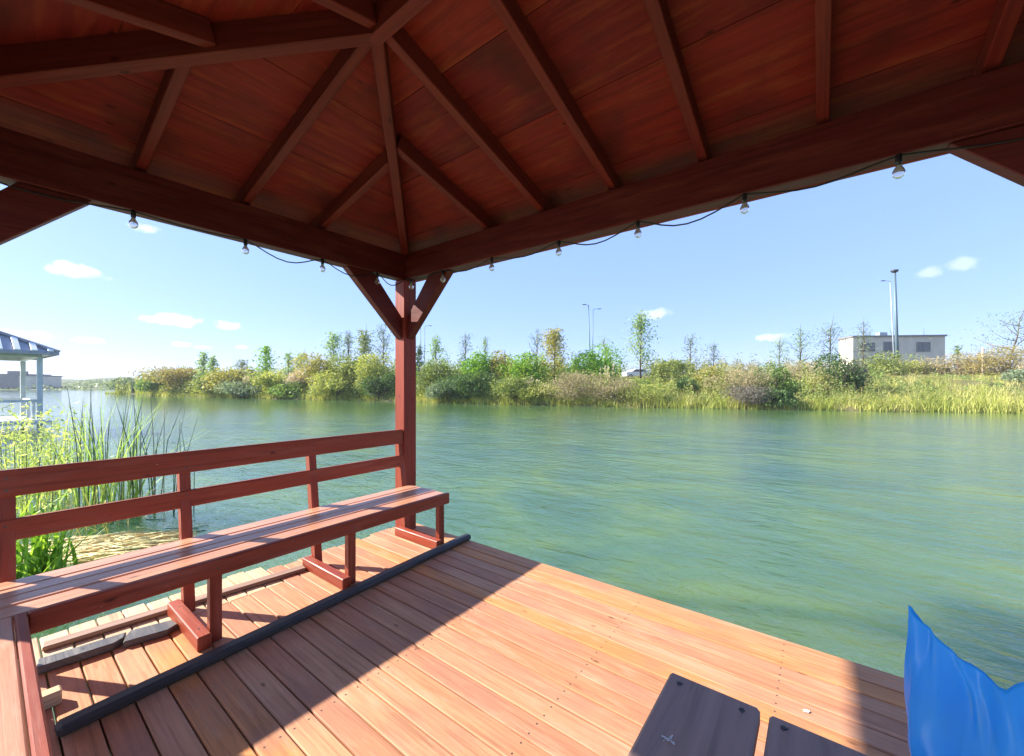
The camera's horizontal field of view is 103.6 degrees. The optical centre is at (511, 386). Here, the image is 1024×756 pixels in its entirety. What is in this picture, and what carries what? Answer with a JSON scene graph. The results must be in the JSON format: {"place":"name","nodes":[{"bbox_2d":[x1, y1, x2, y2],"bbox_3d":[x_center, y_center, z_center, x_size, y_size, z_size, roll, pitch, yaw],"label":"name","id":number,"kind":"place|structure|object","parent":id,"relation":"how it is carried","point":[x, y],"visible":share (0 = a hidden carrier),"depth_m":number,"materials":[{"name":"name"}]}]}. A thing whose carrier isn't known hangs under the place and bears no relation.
{"place":"outdoors","nodes":[
{"label":"outdoors","id":0,"kind":"place"},
{"bbox_2d":[0,377,139,389],"bbox_3d":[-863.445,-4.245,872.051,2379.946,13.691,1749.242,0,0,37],"label":"hills","id":1,"kind":"structure","parent":0,"point":[76,380],"depth_m":344.35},
{"bbox_2d":[0,371,51,388],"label":"lakeside building","id":2,"kind":"structure","parent":1,"relation":"on","point":[9,379],"depth_m":205.00,"materials":[{"name":"grey concrete"}]},
{"bbox_2d":[16,375,62,388],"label":"lakeside building","id":3,"kind":"structure","parent":1,"relation":"on","point":[54,381],"depth_m":211.44,"materials":[{"name":"grey concrete"}]},
{"bbox_2d":[0,379,114,389],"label":"woods","id":4,"kind":"object","parent":1,"relation":"on","point":[80,384],"visible":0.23,"depth_m":211.54,"materials":[{"name":"green plant"}]},
{"bbox_2d":[0,390,1023,723],"bbox_3d":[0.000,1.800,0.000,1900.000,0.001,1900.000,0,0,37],"label":"lake water","id":5,"kind":"structure","parent":0,"point":[850,536],"depth_m":6.53,"materials":[{"name":"liquid"}]},
{"bbox_2d":[0,331,60,431],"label":"pavilion","id":6,"kind":"structure","parent":5,"relation":"in","point":[16,348],"depth_m":15.94,"materials":[{"name":"grey metal"}]},
{"bbox_2d":[16,490,98,574],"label":"fern clump","id":7,"kind":"object","parent":5,"relation":"on","point":[20,551],"visible":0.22,"depth_m":3.60,"materials":[{"name":"green plant"}]},
{"bbox_2d":[0,399,114,515],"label":"leafy clump","id":8,"kind":"object","parent":5,"relation":"on","point":[22,499],"visible":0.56,"depth_m":5.72,"materials":[{"name":"plant"}]},
{"bbox_2d":[3,409,113,496],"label":"leafy clump","id":9,"kind":"object","parent":5,"relation":"on","point":[54,437],"visible":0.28,"depth_m":6.70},
{"bbox_2d":[16,504,104,578],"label":"fern clump","id":10,"kind":"object","parent":5,"relation":"on","point":[57,554],"visible":0.45,"depth_m":3.49,"materials":[{"name":"green plant"}]},
{"bbox_2d":[19,407,118,493],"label":"reed clump","id":11,"kind":"object","parent":5,"relation":"in","point":[74,440],"visible":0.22,"depth_m":6.93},
{"bbox_2d":[17,454,170,535],"bbox_3d":[-5.137,1.342,4.990,2.745,1.016,2.571,0,0,7],"label":"reed clump","id":12,"kind":"object","parent":5,"relation":"on","point":[78,531],"visible":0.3,"depth_m":5.05,"materials":[{"name":"plant"}]},
{"bbox_2d":[30,396,159,510],"bbox_3d":[-5.797,0.987,5.606,1.042,1.726,0.994,0,0,-9],"label":"reed clump","id":13,"kind":"object","parent":5,"relation":"in","point":[81,460],"visible":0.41,"depth_m":5.59,"materials":[{"name":"plant"}]},
{"bbox_2d":[40,379,165,507],"bbox_3d":[-5.335,0.872,5.418,1.789,1.957,1.315,0,0,37],"label":"reed clump","id":14,"kind":"object","parent":5,"relation":"in","point":[104,497],"visible":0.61,"depth_m":5.44,"materials":[{"name":"plant"}]},
{"bbox_2d":[21,529,200,564],"bbox_3d":[-4.410,1.773,4.500,2.292,0.080,1.191,0,0,-20],"label":"dead reed mat","id":15,"kind":"object","parent":5,"relation":"on","point":[97,547],"visible":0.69,"depth_m":4.53,"materials":[{"name":"plant"}]},
{"bbox_2d":[66,374,218,523],"bbox_3d":[-5.096,0.832,5.474,1.872,2.037,2.124,0,0,-33],"label":"reed clump","id":16,"kind":"object","parent":5,"relation":"in","point":[132,483],"visible":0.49,"depth_m":5.65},
{"bbox_2d":[138,396,185,496],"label":"reed clump","id":17,"kind":"object","parent":5,"relation":"in","point":[152,490],"visible":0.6,"depth_m":5.89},
{"bbox_2d":[32,523,909,755],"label":"deck","id":18,"kind":"structure","parent":5,"relation":"on","point":[469,648],"depth_m":1.90,"materials":[{"name":"wood"}]},
{"bbox_2d":[0,612,61,755],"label":"slatted bench","id":19,"kind":"object","parent":18,"relation":"on","point":[25,702],"visible":1,"depth_m":1.19,"materials":[{"name":"red paint"}]},
{"bbox_2d":[37,632,125,673],"bbox_3d":[-2.139,1.328,2.014,0.307,0.036,0.090,0,0,-44],"label":"broken board","id":20,"kind":"object","parent":18,"relation":"on","point":[66,657],"visible":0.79,"depth_m":1.99,"materials":[{"name":"grey wood"}]},
{"bbox_2d":[123,620,177,647],"bbox_3d":[-1.947,1.330,2.180,0.213,0.032,0.118,0,0,-36],"label":"broken board","id":21,"kind":"object","parent":18,"relation":"on","point":[147,633],"visible":1,"depth_m":2.16,"materials":[{"name":"grey wood"}]},
{"bbox_2d":[42,565,305,651],"bbox_3d":[-1.968,1.336,2.518,0.070,0.024,1.258,0,0,44],"label":"lath","id":22,"kind":"object","parent":18,"relation":"on","point":[92,631],"visible":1,"depth_m":2.32,"materials":[{"name":"wood"}]},
{"bbox_2d":[0,429,448,651],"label":"slatted bench","id":23,"kind":"object","parent":18,"relation":"on","point":[186,561],"visible":0.98,"depth_m":2.28,"materials":[{"name":"red paint"}]},
{"bbox_2d":[54,533,470,736],"bbox_3d":[-1.069,1.324,2.558,0.075,0.046,2.439,0,0,34],"label":"floor timber","id":24,"kind":"object","parent":18,"relation":"on","point":[69,724],"visible":1,"depth_m":1.99,"materials":[{"name":"wood"}]},
{"bbox_2d":[628,673,867,755],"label":"table","id":25,"kind":"object","parent":18,"relation":"on","point":[687,717],"visible":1,"depth_m":0.76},
{"bbox_2d":[904,605,1023,755],"bbox_3d":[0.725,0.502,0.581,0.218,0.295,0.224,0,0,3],"label":"tarp","id":26,"kind":"object","parent":18,"relation":"on","point":[955,704],"visible":1,"depth_m":0.60,"materials":[{"name":"plastic"}]},
{"bbox_2d":[0,0,1023,529],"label":"pavilion","id":27,"kind":"structure","parent":5,"relation":"in","point":[398,140],"depth_m":2.02,"materials":[{"name":"wood"}]},
{"bbox_2d":[0,182,404,285],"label":"string lights","id":28,"kind":"object","parent":27,"relation":"hanging from","point":[133,223],"visible":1,"depth_m":2.48,"materials":[{"name":"black"}]},
{"bbox_2d":[404,138,1023,289],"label":"string lights","id":29,"kind":"object","parent":27,"relation":"hanging from","point":[899,171],"visible":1,"depth_m":2.07,"materials":[{"name":"black"}]},
{"bbox_2d":[0,154,1023,379],"label":"sky","id":30,"kind":"structure","parent":0,"point":[115,298],"materials":[{"name":"blue"}]},
{"bbox_2d":[131,373,1023,412],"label":"bank ground","id":31,"kind":"structure","parent":0,"point":[955,382],"depth_m":37.23,"materials":[{"name":"plant"}]},
{"bbox_2d":[99,376,134,390],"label":"bush","id":32,"kind":"object","parent":31,"relation":"on","point":[111,385],"visible":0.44,"depth_m":98.71,"materials":[{"name":"green plant"}]},
{"bbox_2d":[132,371,166,391],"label":"bush","id":33,"kind":"object","parent":31,"relation":"on","point":[150,385],"visible":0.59,"depth_m":77.22,"materials":[{"name":"green plant"}]},
{"bbox_2d":[128,365,206,391],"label":"bush","id":34,"kind":"object","parent":31,"relation":"on","point":[172,374],"visible":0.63,"depth_m":73.63,"materials":[{"name":"green plant"}]},
{"bbox_2d":[190,351,209,377],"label":"tree","id":35,"kind":"object","parent":31,"relation":"on","point":[203,363],"visible":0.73,"depth_m":71.21,"materials":[{"name":"green plant"}]},
{"bbox_2d":[186,371,221,393],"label":"bush","id":36,"kind":"object","parent":31,"relation":"on","point":[196,383],"visible":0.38,"depth_m":66.63,"materials":[{"name":"green plant"}]},
{"bbox_2d":[199,366,259,393],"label":"bush","id":37,"kind":"object","parent":31,"relation":"on","point":[223,375],"visible":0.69,"depth_m":64.75,"materials":[{"name":"green plant"}]},
{"bbox_2d":[212,381,262,396],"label":"bush","id":38,"kind":"object","parent":31,"relation":"on","point":[229,388],"visible":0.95,"depth_m":61.37,"materials":[{"name":"green plant"}]},
{"bbox_2d":[242,369,287,394],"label":"bush","id":39,"kind":"object","parent":31,"relation":"on","point":[268,380],"visible":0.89,"depth_m":59.48,"materials":[{"name":"green plant"}]},
{"bbox_2d":[247,345,282,376],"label":"tree","id":40,"kind":"object","parent":31,"relation":"on","point":[265,351],"visible":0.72,"depth_m":64.44,"materials":[{"name":"green plant"}]},
{"bbox_2d":[266,381,310,397],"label":"bush","id":41,"kind":"object","parent":31,"relation":"on","point":[282,390],"visible":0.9,"depth_m":56.93,"materials":[{"name":"green plant"}]},
{"bbox_2d":[282,367,315,387],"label":"bush","id":42,"kind":"object","parent":31,"relation":"on","point":[293,376],"visible":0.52,"depth_m":58.54,"materials":[{"name":"beige plant"}]},
{"bbox_2d":[287,352,343,391],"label":"bush","id":43,"kind":"object","parent":31,"relation":"on","point":[314,366],"visible":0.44,"depth_m":57.04,"materials":[{"name":"green plant"}]},
{"bbox_2d":[305,370,353,397],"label":"bush","id":44,"kind":"object","parent":31,"relation":"on","point":[337,381],"visible":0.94,"depth_m":53.27,"materials":[{"name":"green plant"}]},
{"bbox_2d":[315,331,350,375],"bbox_3d":[-25.814,-3.705,59.139,5.535,8.816,4.873,0,0,-31],"label":"tree","id":45,"kind":"object","parent":31,"relation":"on","point":[333,343],"visible":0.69,"depth_m":58.79,"materials":[{"name":"green plant"}]},
{"bbox_2d":[116,359,553,401],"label":"bank scrub","id":46,"kind":"object","parent":31,"relation":"on","point":[345,384],"visible":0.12,"depth_m":56.75,"materials":[{"name":"green plant"}]},
{"bbox_2d":[320,354,365,393],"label":"bush","id":47,"kind":"object","parent":31,"relation":"on","point":[346,365],"visible":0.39,"depth_m":54.92,"materials":[{"name":"green plant"}]},
{"bbox_2d":[338,329,355,362],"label":"tree","id":48,"kind":"object","parent":31,"relation":"on","point":[348,340],"visible":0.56,"depth_m":59.97,"materials":[{"name":"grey plant"}]},
{"bbox_2d":[351,324,391,366],"bbox_3d":[-20.466,-4.147,57.681,7.566,9.700,4.894,0,0,0],"label":"tree","id":49,"kind":"object","parent":31,"relation":"on","point":[362,337],"visible":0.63,"depth_m":56.92,"materials":[{"name":"green plant"}]},
{"bbox_2d":[352,351,394,395],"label":"bush","id":50,"kind":"object","parent":31,"relation":"on","point":[373,369],"visible":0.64,"depth_m":52.48,"materials":[{"name":"green plant"}]},
{"bbox_2d":[353,373,394,398],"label":"bush","id":51,"kind":"object","parent":31,"relation":"on","point":[372,385],"visible":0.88,"depth_m":50.17,"materials":[{"name":"green plant"}]},
{"bbox_2d":[368,323,394,378],"bbox_3d":[-19.183,-4.812,58.970,6.616,10.181,6.153,0,0,0],"label":"tree","id":52,"kind":"object","parent":31,"relation":"on","point":[383,342],"visible":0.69,"depth_m":58.67,"materials":[{"name":"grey plant"}]},
{"bbox_2d":[115,352,672,402],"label":"yellow scrub","id":53,"kind":"object","parent":31,"relation":"on","point":[457,373],"visible":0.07,"depth_m":47.41,"materials":[{"name":"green plant"}]},
{"bbox_2d":[422,334,451,368],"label":"tree","id":54,"kind":"object","parent":31,"relation":"on","point":[436,347],"visible":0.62,"depth_m":52.33,"materials":[{"name":"green plant"}]},
{"bbox_2d":[416,358,468,393],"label":"bush","id":55,"kind":"object","parent":31,"relation":"on","point":[433,373],"visible":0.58,"depth_m":46.68,"materials":[{"name":"green plant"}]},
{"bbox_2d":[423,380,467,400],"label":"bush","id":56,"kind":"object","parent":31,"relation":"on","point":[436,392],"visible":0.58,"depth_m":43.43,"materials":[{"name":"green plant"}]},
{"bbox_2d":[452,333,477,372],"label":"tree","id":57,"kind":"object","parent":31,"relation":"on","point":[465,343],"visible":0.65,"depth_m":51.54,"materials":[{"name":"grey plant"}]},
{"bbox_2d":[431,370,501,399],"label":"bush","id":58,"kind":"object","parent":31,"relation":"on","point":[469,383],"visible":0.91,"depth_m":41.95,"materials":[{"name":"green plant"}]},
{"bbox_2d":[115,363,827,407],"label":"waterline thicket","id":59,"kind":"object","parent":31,"relation":"on","point":[161,388],"visible":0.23,"depth_m":39.83,"materials":[{"name":"green plant"}]},
{"bbox_2d":[460,349,496,389],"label":"bush","id":60,"kind":"object","parent":31,"relation":"on","point":[475,363],"visible":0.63,"depth_m":45.82,"materials":[{"name":"green plant"}]},
{"bbox_2d":[488,349,522,384],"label":"bush","id":61,"kind":"object","parent":31,"relation":"on","point":[501,360],"visible":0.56,"depth_m":45.48,"materials":[{"name":"green plant"}]},
{"bbox_2d":[182,350,840,376],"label":"scrub","id":62,"kind":"object","parent":31,"relation":"on","point":[639,361],"visible":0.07,"depth_m":63.88,"materials":[{"name":"green plant"}]},
{"bbox_2d":[488,376,538,401],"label":"bush","id":63,"kind":"object","parent":31,"relation":"on","point":[515,383],"visible":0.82,"depth_m":39.72,"materials":[{"name":"green plant"}]},
{"bbox_2d":[495,350,550,383],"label":"bush","id":64,"kind":"object","parent":31,"relation":"on","point":[529,367],"visible":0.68,"depth_m":44.11,"materials":[{"name":"green plant"}]},
{"bbox_2d":[115,372,932,409],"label":"waterline scrub","id":65,"kind":"object","parent":31,"relation":"on","point":[847,392],"visible":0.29,"depth_m":35.71,"materials":[{"name":"green plant"}]},
{"bbox_2d":[416,349,651,389],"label":"crest thicket","id":66,"kind":"object","parent":31,"relation":"on","point":[417,372],"visible":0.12,"depth_m":46.50,"materials":[{"name":"green plant"}]},
{"bbox_2d":[515,381,556,401],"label":"bush","id":67,"kind":"object","parent":31,"relation":"on","point":[530,394],"visible":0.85,"depth_m":38.62,"materials":[{"name":"green plant"}]},
{"bbox_2d":[518,325,578,380],"bbox_3d":[3.944,-3.049,44.121,6.717,7.504,5.158,0,0,0],"label":"tree","id":68,"kind":"object","parent":31,"relation":"on","point":[555,335],"visible":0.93,"depth_m":43.51,"materials":[{"name":"plant"}]},
{"bbox_2d":[105,390,1023,412],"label":"waterline reeds","id":69,"kind":"object","parent":31,"relation":"on","point":[989,409],"visible":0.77,"depth_m":33.55,"materials":[{"name":"green plant"}]},
{"bbox_2d":[538,369,603,402],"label":"bush","id":70,"kind":"object","parent":31,"relation":"on","point":[570,383],"visible":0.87,"depth_m":37.60,"materials":[{"name":"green plant"}]},
{"bbox_2d":[557,342,630,386],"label":"bush","id":71,"kind":"object","parent":31,"relation":"on","point":[580,367],"visible":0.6,"depth_m":43.49,"materials":[{"name":"green plant"}]},
{"bbox_2d":[586,372,639,402],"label":"bush","id":72,"kind":"object","parent":31,"relation":"on","point":[616,385],"visible":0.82,"depth_m":36.44,"materials":[{"name":"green plant"}]},
{"bbox_2d":[393,361,883,405],"bbox_3d":[9.166,-0.778,47.538,68.432,4.949,24.036,0,0,16],"label":"green scrub","id":73,"kind":"object","parent":31,"relation":"on","point":[873,373],"visible":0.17,"depth_m":39.04,"materials":[{"name":"green plant"}]},
{"bbox_2d":[621,309,660,383],"bbox_3d":[14.326,-4.185,45.007,4.471,8.641,3.969,0,0,26],"label":"tree","id":74,"kind":"object","parent":31,"relation":"on","point":[640,325],"visible":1,"depth_m":44.77,"materials":[{"name":"green plant"}]},
{"bbox_2d":[614,382,671,402],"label":"bush","id":75,"kind":"object","parent":31,"relation":"on","point":[648,394],"visible":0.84,"depth_m":35.42,"materials":[{"name":"green plant"}]},
{"bbox_2d":[421,357,883,402],"bbox_3d":[13.080,-1.280,47.975,66.922,5.950,28.383,0,0,14],"label":"olive scrub","id":76,"kind":"object","parent":31,"relation":"on","point":[880,373],"visible":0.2,"depth_m":40.02,"materials":[{"name":"green plant"}]},
{"bbox_2d":[641,358,697,382],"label":"bush","id":77,"kind":"object","parent":31,"relation":"on","point":[677,362],"visible":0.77,"depth_m":47.31,"materials":[{"name":"green plant"}]},
{"bbox_2d":[673,376,700,394],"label":"bush","id":78,"kind":"object","parent":31,"relation":"on","point":[681,384],"visible":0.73,"depth_m":37.33,"materials":[{"name":"green plant"}]},
{"bbox_2d":[669,332,728,372],"bbox_3d":[22.648,-3.493,49.322,6.996,6.502,4.867,0,0,-19],"label":"tree","id":79,"kind":"object","parent":31,"relation":"on","point":[690,346],"visible":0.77,"depth_m":49.38,"materials":[{"name":"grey plant"}]},
{"bbox_2d":[550,358,868,400],"bbox_3d":[22.722,-1.262,45.132,44.965,5.459,26.349,0,0,11],"label":"dry scrub","id":80,"kind":"object","parent":31,"relation":"on","point":[735,376],"visible":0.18,"depth_m":40.30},
{"bbox_2d":[688,362,734,390],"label":"bush","id":81,"kind":"object","parent":31,"relation":"on","point":[711,372],"visible":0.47,"depth_m":39.48,"materials":[{"name":"green plant"}]},
{"bbox_2d":[699,362,778,394],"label":"bush","id":82,"kind":"object","parent":31,"relation":"on","point":[745,381],"visible":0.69,"depth_m":34.70,"materials":[{"name":"green plant"}]},
{"bbox_2d":[719,384,779,406],"bbox_3d":[19.206,0.764,32.382,4.557,1.849,3.546,0,0,-25],"label":"dead brush","id":83,"kind":"object","parent":31,"relation":"on","point":[746,394],"visible":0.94,"depth_m":31.96,"materials":[{"name":"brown plant"}]},
{"bbox_2d":[490,383,1023,411],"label":"straw reeds","id":84,"kind":"object","parent":31,"relation":"on","point":[971,396],"visible":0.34,"depth_m":31.84,"materials":[{"name":"plant"}]},
{"bbox_2d":[754,362,801,395],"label":"bush","id":85,"kind":"object","parent":31,"relation":"on","point":[784,381],"visible":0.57,"depth_m":34.17,"materials":[{"name":"green plant"}]},
{"bbox_2d":[764,334,793,367],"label":"tree","id":86,"kind":"object","parent":31,"relation":"on","point":[779,348],"visible":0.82,"depth_m":45.34,"materials":[{"name":"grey plant"}]},
{"bbox_2d":[755,387,804,407],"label":"bush","id":87,"kind":"object","parent":31,"relation":"on","point":[785,396],"visible":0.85,"depth_m":31.38,"materials":[{"name":"green plant"}]},
{"bbox_2d":[556,356,1021,378],"bbox_3d":[44.383,-2.661,57.156,79.982,4.127,22.480,0,0,8],"label":"crest scrub","id":88,"kind":"object","parent":31,"relation":"on","point":[839,365],"visible":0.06,"depth_m":52.36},
{"bbox_2d":[784,325,821,371],"bbox_3d":[32.471,-3.724,44.427,6.107,6.786,4.370,0,0,0],"label":"tree","id":89,"kind":"object","parent":31,"relation":"on","point":[798,342],"visible":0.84,"depth_m":44.84,"materials":[{"name":"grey plant"}]},
{"bbox_2d":[781,359,839,383],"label":"bush","id":90,"kind":"object","parent":31,"relation":"on","point":[799,372],"visible":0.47,"depth_m":39.74,"materials":[{"name":"green plant"}]},
{"bbox_2d":[803,371,842,394],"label":"bush","id":91,"kind":"object","parent":31,"relation":"on","point":[817,378],"visible":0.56,"depth_m":34.78,"materials":[{"name":"green plant"}]},
{"bbox_2d":[801,316,873,370],"bbox_3d":[35.033,-4.120,44.610,6.988,7.579,5.674,0,0,-21],"label":"tree","id":92,"kind":"object","parent":31,"relation":"on","point":[830,339],"visible":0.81,"depth_m":44.23,"materials":[{"name":"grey plant"}]},
{"bbox_2d":[809,353,872,393],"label":"bush","id":93,"kind":"object","parent":31,"relation":"on","point":[847,376],"visible":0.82,"depth_m":34.32,"materials":[{"name":"green plant"}]},
{"bbox_2d":[841,358,875,389],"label":"bush","id":94,"kind":"object","parent":31,"relation":"on","point":[861,373],"visible":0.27,"depth_m":34.78,"materials":[{"name":"green plant"}]},
{"bbox_2d":[846,321,877,364],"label":"tree","id":95,"kind":"object","parent":31,"relation":"on","point":[863,332],"visible":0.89,"depth_m":51.70,"materials":[{"name":"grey plant"}]},
{"bbox_2d":[850,350,910,375],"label":"bush","id":96,"kind":"object","parent":31,"relation":"on","point":[890,367],"visible":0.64,"depth_m":48.32,"materials":[{"name":"green plant"}]},
{"bbox_2d":[837,327,946,370],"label":"flat roofed building","id":97,"kind":"structure","parent":31,"relation":"on","point":[926,346],"depth_m":87.92,"materials":[{"name":"beige concrete"}]},
{"bbox_2d":[917,342,930,351],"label":"window","id":98,"kind":"structure","parent":97,"relation":"in","point":[921,346],"depth_m":87.39,"materials":[{"name":"grey glass"}]},
{"bbox_2d":[890,269,898,361],"bbox_3d":[58.978,-9.663,62.000,1.240,16.641,1.000,0,0,0],"label":"street lamp","id":99,"kind":"object","parent":31,"relation":"on","point":[894,271],"visible":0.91,"depth_m":61.86,"materials":[{"name":"metal"}]},
{"bbox_2d":[801,372,1023,410],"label":"slope grass","id":100,"kind":"structure","parent":31,"relation":"on","point":[981,387],"depth_m":31.55,"materials":[{"name":"plant"}]},
{"bbox_2d":[806,372,1022,405],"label":"slope herbs","id":101,"kind":"object","parent":31,"relation":"on","point":[929,388],"visible":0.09,"depth_m":33.81,"materials":[{"name":"green plant"}]},
{"bbox_2d":[892,353,948,373],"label":"bush","id":102,"kind":"object","parent":31,"relation":"on","point":[913,363],"visible":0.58,"depth_m":48.92,"materials":[{"name":"green plant"}]},
{"bbox_2d":[834,369,1023,394],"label":"dry slope grass","id":103,"kind":"structure","parent":31,"relation":"on","point":[935,384],"depth_m":38.90,"materials":[{"name":"plant"}]},
{"bbox_2d":[905,356,954,374],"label":"bush","id":104,"kind":"object","parent":31,"relation":"on","point":[926,367],"visible":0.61,"depth_m":48.11,"materials":[{"name":"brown plant"}]},
{"bbox_2d":[929,351,1006,374],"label":"bush","id":105,"kind":"object","parent":31,"relation":"on","point":[963,357],"visible":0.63,"depth_m":46.90,"materials":[{"name":"brown plant"}]},
{"bbox_2d":[930,310,1023,369],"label":"tree","id":106,"kind":"object","parent":31,"relation":"on","point":[1017,337],"visible":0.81,"depth_m":45.50,"materials":[{"name":"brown plant"}]},
{"bbox_2d":[958,341,1023,375],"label":"bush","id":107,"kind":"object","parent":31,"relation":"on","point":[1000,362],"visible":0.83,"depth_m":44.25,"materials":[{"name":"beige plant"}]},
{"bbox_2d":[999,368,1023,382],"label":"bush","id":108,"kind":"object","parent":31,"relation":"on","point":[1015,374],"visible":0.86,"depth_m":36.72,"materials":[{"name":"green plant"}]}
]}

